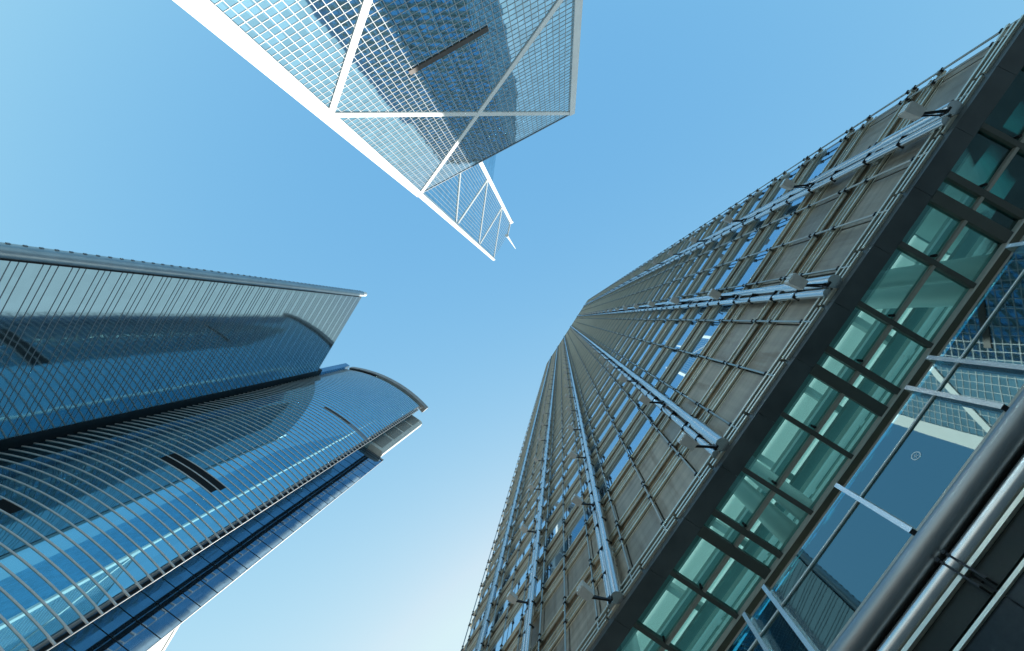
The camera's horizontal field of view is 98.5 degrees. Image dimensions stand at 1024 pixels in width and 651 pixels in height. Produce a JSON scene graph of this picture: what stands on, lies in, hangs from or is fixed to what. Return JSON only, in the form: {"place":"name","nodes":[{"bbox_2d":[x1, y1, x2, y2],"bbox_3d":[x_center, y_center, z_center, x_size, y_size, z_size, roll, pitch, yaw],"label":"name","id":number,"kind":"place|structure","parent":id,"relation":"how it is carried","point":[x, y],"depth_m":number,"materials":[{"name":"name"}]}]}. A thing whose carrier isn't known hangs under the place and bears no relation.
{"place":"outdoors","nodes":[
{"label":"outdoors","id":0,"kind":"place"},
{"bbox_2d":[148,625,179,650],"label":"pale building","id":1,"kind":"structure","parent":0,"point":[162,644],"depth_m":121.58,"materials":[{"name":"grey"}]},
{"bbox_2d":[0,242,366,443],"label":"slab tower","id":2,"kind":"structure","parent":0,"point":[86,339],"depth_m":91.72,"materials":[{"name":"blue glass"}]},
{"bbox_2d":[0,363,427,650],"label":"curved tower","id":3,"kind":"structure","parent":0,"point":[145,531],"depth_m":84.78,"materials":[{"name":"blue glass"}]},
{"bbox_2d":[173,0,582,260],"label":"braced tower","id":4,"kind":"structure","parent":0,"point":[437,106],"depth_m":84.00,"materials":[{"name":"blue glass"}]},
{"bbox_2d":[0,0,1023,650],"label":"sky","id":5,"kind":"structure","parent":0,"point":[130,129],"materials":[{"name":"blue"}]},
{"bbox_2d":[461,14,1023,650],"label":"steel tower","id":6,"kind":"structure","parent":0,"point":[785,412],"depth_m":18.49,"materials":[{"name":"bronze-beige metal panels"},{"name":"steel"},{"name":"blue glass"}]},
{"bbox_2d":[470,619,477,635],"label":"window","id":7,"kind":"structure","parent":6,"relation":"in","point":[473,629],"depth_m":40.43,"materials":[{"name":"blue glass"}]},
{"bbox_2d":[475,607,485,628],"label":"window","id":8,"kind":"structure","parent":6,"relation":"in","point":[480,617],"depth_m":40.33,"materials":[{"name":"blue glass"}]},
{"bbox_2d":[484,578,492,595],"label":"window","id":9,"kind":"structure","parent":6,"relation":"in","point":[489,585],"depth_m":45.04,"materials":[{"name":"blue glass"}]},
{"bbox_2d":[485,608,499,638],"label":"window","id":10,"kind":"structure","parent":6,"relation":"in","point":[496,615],"depth_m":35.44,"materials":[{"name":"blue glass"}]},
{"bbox_2d":[491,553,499,569],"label":"window","id":11,"kind":"structure","parent":6,"relation":"in","point":[496,559],"depth_m":49.60,"materials":[{"name":"blue glass"}]},
{"bbox_2d":[491,622,509,650],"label":"window","id":12,"kind":"structure","parent":6,"relation":"in","point":[496,647],"depth_m":30.88,"materials":[{"name":"blue glass"}]},
{"bbox_2d":[494,575,506,600],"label":"window","id":13,"kind":"structure","parent":6,"relation":"in","point":[503,583],"depth_m":40.11,"materials":[{"name":"blue glass"}]},
{"bbox_2d":[497,584,515,620],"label":"window","id":14,"kind":"structure","parent":6,"relation":"in","point":[504,605],"depth_m":35.33,"materials":[{"name":"blue glass"}]},
{"bbox_2d":[501,550,511,570],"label":"window","id":15,"kind":"structure","parent":6,"relation":"in","point":[509,555],"depth_m":44.69,"materials":[{"name":"blue glass"}]},
{"bbox_2d":[507,529,515,545],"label":"window","id":16,"kind":"structure","parent":6,"relation":"in","point":[514,532],"depth_m":49.32,"materials":[{"name":"blue glass"}]},
{"bbox_2d":[504,554,520,585],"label":"window","id":17,"kind":"structure","parent":6,"relation":"in","point":[511,570],"depth_m":39.96,"materials":[{"name":"blue glass"}]},
{"bbox_2d":[507,595,527,638],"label":"window","id":18,"kind":"structure","parent":6,"relation":"in","point":[515,619],"depth_m":30.45,"materials":[{"name":"blue glass"}]},
{"bbox_2d":[511,532,524,555],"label":"window","id":19,"kind":"structure","parent":6,"relation":"in","point":[517,543],"depth_m":44.51,"materials":[{"name":"blue glass"}]},
{"bbox_2d":[515,511,527,533],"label":"window","id":20,"kind":"structure","parent":6,"relation":"in","point":[526,514],"depth_m":49.22,"materials":[{"name":"blue glass"}]},
{"bbox_2d":[515,560,531,593],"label":"window","id":21,"kind":"structure","parent":6,"relation":"in","point":[520,581],"depth_m":35.13,"materials":[{"name":"blue glass"}]},
{"bbox_2d":[520,533,534,561],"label":"window","id":22,"kind":"structure","parent":6,"relation":"in","point":[527,546],"depth_m":39.75,"materials":[{"name":"blue glass"}]},
{"bbox_2d":[524,510,537,535],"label":"window","id":23,"kind":"structure","parent":6,"relation":"in","point":[531,522],"depth_m":44.39,"materials":[{"name":"blue glass"}]},
{"bbox_2d":[528,494,538,513],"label":"window","id":24,"kind":"structure","parent":6,"relation":"in","point":[534,502],"depth_m":49.11,"materials":[{"name":"blue glass"}]},
{"bbox_2d":[536,565,547,595],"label":"window","id":25,"kind":"structure","parent":6,"relation":"in","point":[539,582],"depth_m":30.28,"materials":[{"name":"blue glass"}]},
{"bbox_2d":[539,533,549,557],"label":"window","id":26,"kind":"structure","parent":6,"relation":"in","point":[542,546],"depth_m":34.87,"materials":[{"name":"blue glass"}]},
{"bbox_2d":[542,509,550,528],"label":"window","id":27,"kind":"structure","parent":6,"relation":"in","point":[549,513],"depth_m":39.58,"materials":[{"name":"blue glass"}]},
{"bbox_2d":[544,489,551,505],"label":"window","id":28,"kind":"structure","parent":6,"relation":"in","point":[550,493],"depth_m":44.19,"materials":[{"name":"blue glass"}]},
{"bbox_2d":[547,536,567,579],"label":"window","id":29,"kind":"structure","parent":6,"relation":"in","point":[558,555],"depth_m":30.08,"materials":[{"name":"glass"}]},
{"bbox_2d":[549,507,566,542],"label":"window","id":30,"kind":"structure","parent":6,"relation":"in","point":[558,524],"depth_m":34.74,"materials":[{"name":"blue glass"}]},
{"bbox_2d":[551,486,565,514],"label":"window","id":31,"kind":"structure","parent":6,"relation":"in","point":[559,498],"depth_m":39.39,"materials":[{"name":"blue glass"}]},
{"bbox_2d":[552,455,564,477],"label":"window","id":32,"kind":"structure","parent":6,"relation":"in","point":[560,462],"depth_m":48.64,"materials":[{"name":"blue glass"}]},
{"bbox_2d":[552,469,565,493],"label":"window","id":33,"kind":"structure","parent":6,"relation":"in","point":[560,478],"depth_m":44.04,"materials":[{"name":"blue glass"}]},
{"bbox_2d":[565,436,577,457],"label":"window","id":34,"kind":"structure","parent":6,"relation":"in","point":[573,443],"depth_m":48.49,"materials":[{"name":"blue glass"}]},
{"bbox_2d":[565,448,579,472],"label":"window","id":35,"kind":"structure","parent":6,"relation":"in","point":[572,460],"depth_m":43.85,"materials":[{"name":"blue glass"}]},
{"bbox_2d":[566,463,581,491],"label":"window","id":36,"kind":"structure","parent":6,"relation":"in","point":[575,474],"depth_m":39.23,"materials":[{"name":"blue glass"}]},
{"bbox_2d":[567,482,584,515],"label":"window","id":37,"kind":"structure","parent":6,"relation":"in","point":[570,506],"depth_m":34.53,"materials":[{"name":"blue glass"}]},
{"bbox_2d":[568,507,588,548],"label":"window","id":38,"kind":"structure","parent":6,"relation":"in","point":[580,522],"depth_m":29.90,"materials":[{"name":"blue glass"}]},
{"bbox_2d":[577,417,589,437],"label":"window","id":39,"kind":"structure","parent":6,"relation":"in","point":[586,423],"depth_m":48.39,"materials":[{"name":"blue glass"}]},
{"bbox_2d":[579,428,593,451],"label":"window","id":40,"kind":"structure","parent":6,"relation":"in","point":[589,434],"depth_m":43.58,"materials":[{"name":"blue glass"}]},
{"bbox_2d":[581,440,597,467],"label":"window","id":41,"kind":"structure","parent":6,"relation":"in","point":[592,448],"depth_m":39.10,"materials":[{"name":"glass"}]},
{"bbox_2d":[584,456,602,488],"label":"window","id":42,"kind":"structure","parent":6,"relation":"in","point":[596,467],"depth_m":34.41,"materials":[{"name":"blue glass"}]},
{"bbox_2d":[590,399,602,419],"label":"window","id":43,"kind":"structure","parent":6,"relation":"in","point":[600,402],"depth_m":48.12,"materials":[{"name":"blue glass"}]},
{"bbox_2d":[587,477,609,516],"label":"window","id":44,"kind":"structure","parent":6,"relation":"in","point":[602,491],"depth_m":29.68,"materials":[{"name":"blue glass"}]},
{"bbox_2d":[593,407,607,429],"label":"window","id":45,"kind":"structure","parent":6,"relation":"in","point":[597,422],"depth_m":43.49,"materials":[{"name":"blue glass"}]},
{"bbox_2d":[596,417,613,443],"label":"window","id":46,"kind":"structure","parent":6,"relation":"in","point":[609,423],"depth_m":38.80,"materials":[{"name":"blue glass"}]},
{"bbox_2d":[602,380,614,399],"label":"window","id":47,"kind":"structure","parent":6,"relation":"in","point":[613,382],"depth_m":47.93,"materials":[{"name":"blue glass"}]},
{"bbox_2d":[601,430,620,461],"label":"window","id":48,"kind":"structure","parent":6,"relation":"in","point":[614,440],"depth_m":34.19,"materials":[{"name":"blue glass"}]},
{"bbox_2d":[607,387,620,408],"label":"window","id":49,"kind":"structure","parent":6,"relation":"in","point":[618,390],"depth_m":43.29,"materials":[{"name":"blue glass"}]},
{"bbox_2d":[607,447,630,485],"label":"window","id":50,"kind":"structure","parent":6,"relation":"in","point":[623,458],"depth_m":29.52,"materials":[{"name":"blue glass"}]},
{"bbox_2d":[612,395,628,419],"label":"window","id":51,"kind":"structure","parent":6,"relation":"in","point":[625,399],"depth_m":38.60,"materials":[{"name":"blue glass"}]},
{"bbox_2d":[615,361,627,380],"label":"window","id":52,"kind":"structure","parent":6,"relation":"in","point":[626,362],"depth_m":47.75,"materials":[{"name":"blue glass"}]},
{"bbox_2d":[619,404,637,434],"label":"window","id":53,"kind":"structure","parent":6,"relation":"in","point":[634,410],"depth_m":33.96,"materials":[{"name":"blue glass"}]},
{"bbox_2d":[621,365,635,386],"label":"window","id":54,"kind":"structure","parent":6,"relation":"in","point":[633,367],"depth_m":43.05,"materials":[{"name":"blue glass"}]},
{"bbox_2d":[628,341,641,359],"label":"window","id":55,"kind":"structure","parent":6,"relation":"in","point":[639,342],"depth_m":47.55,"materials":[{"name":"blue glass"}]},
{"bbox_2d":[627,370,644,395],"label":"window","id":56,"kind":"structure","parent":6,"relation":"in","point":[631,390],"depth_m":38.49,"materials":[{"name":"blue glass"}]},
{"bbox_2d":[628,418,650,453],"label":"window","id":57,"kind":"structure","parent":6,"relation":"in","point":[645,426],"depth_m":29.33,"materials":[{"name":"blue glass"}]},
{"bbox_2d":[634,343,650,364],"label":"window","id":58,"kind":"structure","parent":6,"relation":"in","point":[640,357],"depth_m":42.93,"materials":[{"name":"blue glass"}]},
{"bbox_2d":[636,377,657,406],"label":"window","id":59,"kind":"structure","parent":6,"relation":"in","point":[653,382],"depth_m":33.81,"materials":[{"name":"blue glass"}]},
{"bbox_2d":[641,321,654,339],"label":"window","id":60,"kind":"structure","parent":6,"relation":"in","point":[653,322],"depth_m":47.34,"materials":[{"name":"blue glass"}]},
{"bbox_2d":[643,346,662,370],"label":"window","id":61,"kind":"structure","parent":6,"relation":"in","point":[659,348],"depth_m":38.28,"materials":[{"name":"blue glass"}]},
{"bbox_2d":[649,321,665,341],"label":"window","id":62,"kind":"structure","parent":6,"relation":"in","point":[662,324],"depth_m":42.72,"materials":[{"name":"blue glass"}]},
{"bbox_2d":[653,301,667,320],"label":"window","id":63,"kind":"structure","parent":6,"relation":"in","point":[660,311],"depth_m":47.27,"materials":[{"name":"blue glass"}]},
{"bbox_2d":[648,386,673,421],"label":"window","id":64,"kind":"structure","parent":6,"relation":"in","point":[655,411],"depth_m":29.17,"materials":[{"name":"blue glass"}]},
{"bbox_2d":[654,350,676,378],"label":"window","id":65,"kind":"structure","parent":6,"relation":"in","point":[672,353],"depth_m":33.59,"materials":[{"name":"blue glass"}]},
{"bbox_2d":[659,322,678,345],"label":"window","id":66,"kind":"structure","parent":6,"relation":"in","point":[675,324],"depth_m":38.07,"materials":[{"name":"blue glass"}]},
{"bbox_2d":[663,299,680,320],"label":"window","id":67,"kind":"structure","parent":6,"relation":"in","point":[671,310],"depth_m":42.53,"materials":[{"name":"blue glass"}]},
{"bbox_2d":[666,281,681,300],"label":"window","id":68,"kind":"structure","parent":6,"relation":"in","point":[679,282],"depth_m":47.01,"materials":[{"name":"blue glass"}]},
{"bbox_2d":[668,355,696,387],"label":"window","id":69,"kind":"structure","parent":6,"relation":"in","point":[688,362],"depth_m":28.95,"materials":[{"name":"blue glass"}]},
{"bbox_2d":[673,322,695,349],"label":"window","id":70,"kind":"structure","parent":6,"relation":"in","point":[690,326],"depth_m":33.41,"materials":[{"name":"blue glass"}]},
{"bbox_2d":[675,297,694,321],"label":"window","id":71,"kind":"structure","parent":6,"relation":"in","point":[684,310],"depth_m":37.97,"materials":[{"name":"blue glass"}]},
{"bbox_2d":[677,276,695,298],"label":"window","id":72,"kind":"structure","parent":6,"relation":"in","point":[683,292],"depth_m":42.36,"materials":[{"name":"blue glass"}]},
{"bbox_2d":[679,260,695,280],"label":"window","id":73,"kind":"structure","parent":6,"relation":"in","point":[692,262],"depth_m":46.84,"materials":[{"name":"blue glass"}]},
{"bbox_2d":[692,246,704,260],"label":"window","id":74,"kind":"structure","parent":6,"relation":"in","point":[702,248],"depth_m":46.64,"materials":[{"name":"blue glass"}]},
{"bbox_2d":[690,301,707,321],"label":"window","id":75,"kind":"structure","parent":6,"relation":"in","point":[701,310],"depth_m":33.27,"materials":[{"name":"blue glass"}]},
{"bbox_2d":[692,254,710,276],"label":"window","id":76,"kind":"structure","parent":6,"relation":"in","point":[707,256],"depth_m":42.17,"materials":[{"name":"blue glass"}]},
{"bbox_2d":[691,271,712,296],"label":"window","id":77,"kind":"structure","parent":6,"relation":"in","point":[706,277],"depth_m":37.72,"materials":[{"name":"blue glass"}]},
{"bbox_2d":[690,323,719,355],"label":"window","id":78,"kind":"structure","parent":6,"relation":"in","point":[710,329],"depth_m":28.78,"materials":[{"name":"blue glass"}]},
{"bbox_2d":[706,238,720,254],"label":"window","id":79,"kind":"structure","parent":6,"relation":"in","point":[716,242],"depth_m":42.01,"materials":[{"name":"blue glass"}]},
{"bbox_2d":[709,219,722,235],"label":"window","id":80,"kind":"structure","parent":6,"relation":"in","point":[719,221],"depth_m":46.46,"materials":[{"name":"blue glass"}]},
{"bbox_2d":[707,245,729,272],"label":"window","id":81,"kind":"structure","parent":6,"relation":"in","point":[720,256],"depth_m":37.52,"materials":[{"name":"blue glass"}]},
{"bbox_2d":[712,264,735,289],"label":"window","id":82,"kind":"structure","parent":6,"relation":"in","point":[728,269],"depth_m":33.01,"materials":[{"name":"blue glass"}]},
{"bbox_2d":[710,289,742,322],"bbox_3d":[13.910,-1.217,28.401,0.100,2.650,2.443,33,-86,5],"label":"window","id":83,"kind":"structure","parent":6,"relation":"in","point":[723,310],"depth_m":28.63,"materials":[{"name":"blue glass"}]},
{"bbox_2d":[724,228,741,247],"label":"window","id":84,"kind":"structure","parent":6,"relation":"in","point":[736,232],"depth_m":37.40,"materials":[{"name":"blue glass"}]},
{"bbox_2d":[725,207,741,226],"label":"window","id":85,"kind":"structure","parent":6,"relation":"in","point":[736,212],"depth_m":41.71,"materials":[{"name":"blue glass"}]},
{"bbox_2d":[727,234,755,266],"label":"window","id":86,"kind":"structure","parent":6,"relation":"in","point":[747,241],"depth_m":32.86,"materials":[{"name":"blue glass"}]},
{"bbox_2d":[728,624,763,650],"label":"lobby window","id":87,"kind":"structure","parent":6,"relation":"in","point":[746,638],"depth_m":11.04,"materials":[{"name":"blue glass"}]},
{"bbox_2d":[731,255,765,290],"bbox_3d":[15.259,-3.353,28.216,0.100,2.650,2.443,33,-86,5],"label":"window","id":88,"kind":"structure","parent":6,"relation":"in","point":[755,262],"depth_m":28.41,"materials":[{"name":"blue glass"}]},
{"bbox_2d":[745,192,765,215],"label":"window","id":89,"kind":"structure","parent":6,"relation":"in","point":[757,200],"depth_m":37.15,"materials":[{"name":"blue glass"}]},
{"bbox_2d":[746,214,768,237],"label":"window","id":90,"kind":"structure","parent":6,"relation":"in","point":[760,221],"depth_m":32.74,"materials":[{"name":"blue glass"}]},
{"bbox_2d":[757,188,767,196],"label":"window","id":91,"kind":"structure","parent":6,"relation":"in","point":[762,192],"depth_m":37.16,"materials":[{"name":"blue glass"}]},
{"bbox_2d":[753,220,788,258],"bbox_3d":[16.608,-5.489,28.031,0.100,2.650,2.443,33,-86,5],"label":"window","id":92,"kind":"structure","parent":6,"relation":"in","point":[777,229],"depth_m":28.22,"materials":[{"name":"blue glass"}]},
{"bbox_2d":[753,596,807,650],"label":"lobby window","id":93,"kind":"structure","parent":6,"relation":"in","point":[779,634],"depth_m":10.36,"materials":[{"name":"blue glass"}]},
{"bbox_2d":[770,174,795,201],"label":"window","id":94,"kind":"structure","parent":6,"relation":"in","point":[780,191],"depth_m":32.57,"materials":[{"name":"blue glass"}]},
{"bbox_2d":[775,196,804,225],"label":"window","id":95,"kind":"structure","parent":6,"relation":"in","point":[794,205],"depth_m":28.07,"materials":[{"name":"blue glass"}]},
{"bbox_2d":[785,168,799,178],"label":"window","id":96,"kind":"structure","parent":6,"relation":"in","point":[794,172],"depth_m":32.35,"materials":[{"name":"blue glass"}]},
{"bbox_2d":[803,149,836,183],"bbox_3d":[19.306,-9.760,27.660,0.100,2.650,2.443,33,-86,5],"label":"window","id":97,"kind":"structure","parent":6,"relation":"in","point":[822,162],"depth_m":27.83,"materials":[{"name":"blue glass"}]},
{"bbox_2d":[820,142,841,158],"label":"window","id":98,"kind":"structure","parent":6,"relation":"in","point":[836,146],"depth_m":27.76,"materials":[{"name":"blue glass"}]},
{"bbox_2d":[772,492,911,650],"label":"lobby window","id":99,"kind":"structure","parent":6,"relation":"in","point":[864,546],"depth_m":9.79,"materials":[{"name":"blue glass"}]},
{"bbox_2d":[845,394,1001,529],"bbox_3d":[8.895,2.875,9.710,0.013,2.316,2.840,33,-86,5],"label":"lobby window","id":100,"kind":"structure","parent":6,"relation":"in","point":[946,434],"depth_m":9.56,"materials":[{"name":"blue glass"}]},
{"bbox_2d":[918,364,1023,405],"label":"lobby window","id":101,"kind":"structure","parent":6,"relation":"in","point":[999,387],"depth_m":9.43,"materials":[{"name":"blue glass"}]},
{"bbox_2d":[940,251,1023,364],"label":"lobby window","id":102,"kind":"structure","parent":6,"relation":"in","point":[1001,340],"depth_m":9.90,"materials":[{"name":"blue glass"}]},
{"bbox_2d":[961,131,1011,188],"bbox_3d":[17.146,-6.060,16.175,1.389,0.020,1.860,33,-86,5],"label":"soffit window","id":103,"kind":"structure","parent":6,"relation":"in","point":[984,154],"depth_m":16.17,"materials":[{"name":"teal glass"}]},
{"bbox_2d":[974,235,1000,281],"bbox_3d":[16.838,-2.663,16.267,1.489,0.020,1.790,33,-86,5],"label":"soffit window","id":104,"kind":"structure","parent":6,"relation":"in","point":[993,245],"depth_m":16.19,"materials":[{"name":"teal glass"}]},
{"bbox_2d":[979,201,1018,229],"bbox_3d":[17.687,-4.008,16.151,1.489,0.020,0.600,33,-86,5],"label":"soffit window","id":105,"kind":"structure","parent":6,"relation":"in","point":[991,212],"depth_m":16.15,"materials":[{"name":"teal glass"}]},
{"bbox_2d":[984,68,1023,139],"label":"soffit window","id":106,"kind":"structure","parent":6,"relation":"in","point":[1007,116],"depth_m":16.04,"materials":[{"name":"teal glass"}]},
{"bbox_2d":[989,152,1023,210],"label":"soffit window","id":107,"kind":"structure","parent":6,"relation":"in","point":[1009,186],"depth_m":16.08,"materials":[{"name":"teal glass"}]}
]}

